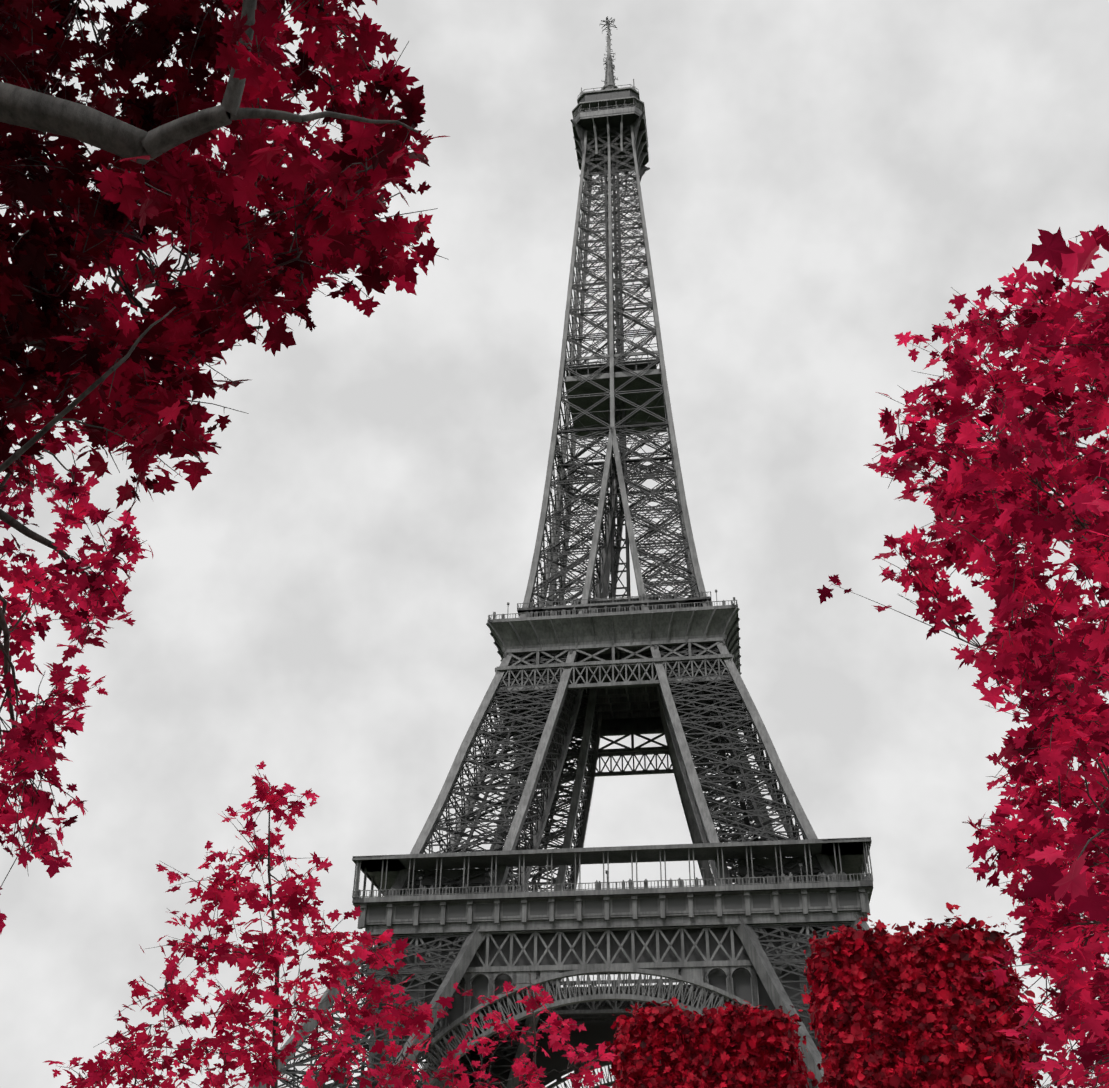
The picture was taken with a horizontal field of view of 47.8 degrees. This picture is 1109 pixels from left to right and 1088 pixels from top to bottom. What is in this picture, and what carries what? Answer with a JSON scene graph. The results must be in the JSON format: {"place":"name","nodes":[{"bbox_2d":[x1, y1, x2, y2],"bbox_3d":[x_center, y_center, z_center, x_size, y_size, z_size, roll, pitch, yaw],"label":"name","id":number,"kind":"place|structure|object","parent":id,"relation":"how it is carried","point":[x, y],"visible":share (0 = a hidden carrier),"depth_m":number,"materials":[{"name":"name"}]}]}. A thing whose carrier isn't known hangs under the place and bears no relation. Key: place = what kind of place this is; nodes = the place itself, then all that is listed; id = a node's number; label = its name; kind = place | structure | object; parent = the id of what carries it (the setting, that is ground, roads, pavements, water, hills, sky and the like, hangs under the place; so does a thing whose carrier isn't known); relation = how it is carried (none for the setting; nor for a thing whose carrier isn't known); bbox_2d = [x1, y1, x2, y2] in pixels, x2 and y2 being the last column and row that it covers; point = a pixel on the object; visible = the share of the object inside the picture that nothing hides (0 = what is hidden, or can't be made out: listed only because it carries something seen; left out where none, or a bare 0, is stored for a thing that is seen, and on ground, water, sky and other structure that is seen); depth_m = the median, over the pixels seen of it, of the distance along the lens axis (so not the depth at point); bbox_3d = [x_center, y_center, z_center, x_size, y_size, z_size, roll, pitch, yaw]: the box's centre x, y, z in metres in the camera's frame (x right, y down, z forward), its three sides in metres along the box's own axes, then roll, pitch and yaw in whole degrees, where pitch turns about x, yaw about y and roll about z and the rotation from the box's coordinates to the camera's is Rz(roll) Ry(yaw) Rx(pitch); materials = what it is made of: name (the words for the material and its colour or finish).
{"place":"outdoors","nodes":[
{"label":"outdoors","id":0,"kind":"place"},
{"bbox_2d":[0,0,449,887],"bbox_3d":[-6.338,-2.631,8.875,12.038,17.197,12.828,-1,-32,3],"label":"plane tree","id":1,"kind":"object","parent":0,"point":[254,158],"depth_m":7.14,"materials":[{"name":"red plant"}]},
{"bbox_2d":[0,431,152,933],"bbox_3d":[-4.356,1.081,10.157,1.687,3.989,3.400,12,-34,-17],"label":"plane tree leaves","id":2,"kind":"object","parent":1,"relation":"attached to","point":[31,723],"visible":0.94,"depth_m":9.94,"materials":[{"name":"red plant"}]},
{"bbox_2d":[0,0,277,491],"bbox_3d":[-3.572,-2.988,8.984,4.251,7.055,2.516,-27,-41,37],"label":"tree foliage","id":3,"kind":"object","parent":1,"relation":"attached to","point":[132,55],"visible":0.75,"depth_m":7.55,"materials":[{"name":"red plant"}]},
{"bbox_2d":[45,761,469,1087],"bbox_3d":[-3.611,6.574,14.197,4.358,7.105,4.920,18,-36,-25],"label":"young tree","id":4,"kind":"object","parent":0,"point":[228,901],"depth_m":14.41,"materials":[{"name":"red plant"}]},
{"bbox_2d":[439,971,616,1087],"bbox_3d":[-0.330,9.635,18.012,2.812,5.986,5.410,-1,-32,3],"label":"young tree","id":5,"kind":"object","parent":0,"point":[519,1069],"depth_m":17.82,"materials":[{"name":"red plant"}]},
{"bbox_2d":[0,0,1108,1087],"label":"sky","id":6,"kind":"structure","parent":0,"point":[820,182],"materials":[{"name":"white"}]},
{"bbox_2d":[249,20,872,1087],"bbox_3d":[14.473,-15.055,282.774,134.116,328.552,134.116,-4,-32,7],"label":"tower","id":7,"kind":"structure","parent":0,"point":[623,664],"depth_m":202.89,"materials":[{"name":"grey metal"}]},
{"bbox_2d":[278,16,852,1087],"bbox_3d":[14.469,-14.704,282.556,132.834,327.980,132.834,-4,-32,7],"label":"eiffel tower braces","id":8,"kind":"object","parent":7,"relation":"on","point":[702,740],"visible":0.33,"depth_m":250.62,"materials":[{"name":"metal"}]},
{"bbox_2d":[816,225,1108,1087],"bbox_3d":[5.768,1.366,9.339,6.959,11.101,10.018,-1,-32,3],"label":"tree","id":9,"kind":"object","parent":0,"point":[1074,889],"depth_m":10.16,"materials":[{"name":"red plant"}]},
{"label":"gravel paths","id":10,"kind":"structure","parent":0,"visible":0},
{"bbox_2d":[605,997,818,1087],"bbox_3d":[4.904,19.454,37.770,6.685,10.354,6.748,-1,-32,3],"label":"box tree","id":11,"kind":"object","parent":10,"relation":"on","point":[739,1046],"depth_m":37.52,"materials":[{"name":"red plant"}]},
{"bbox_2d":[801,902,1043,1087],"bbox_3d":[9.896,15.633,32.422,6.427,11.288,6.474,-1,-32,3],"label":"box tree","id":12,"kind":"object","parent":10,"relation":"on","point":[889,1010],"visible":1,"depth_m":32.06,"materials":[{"name":"red plant"}]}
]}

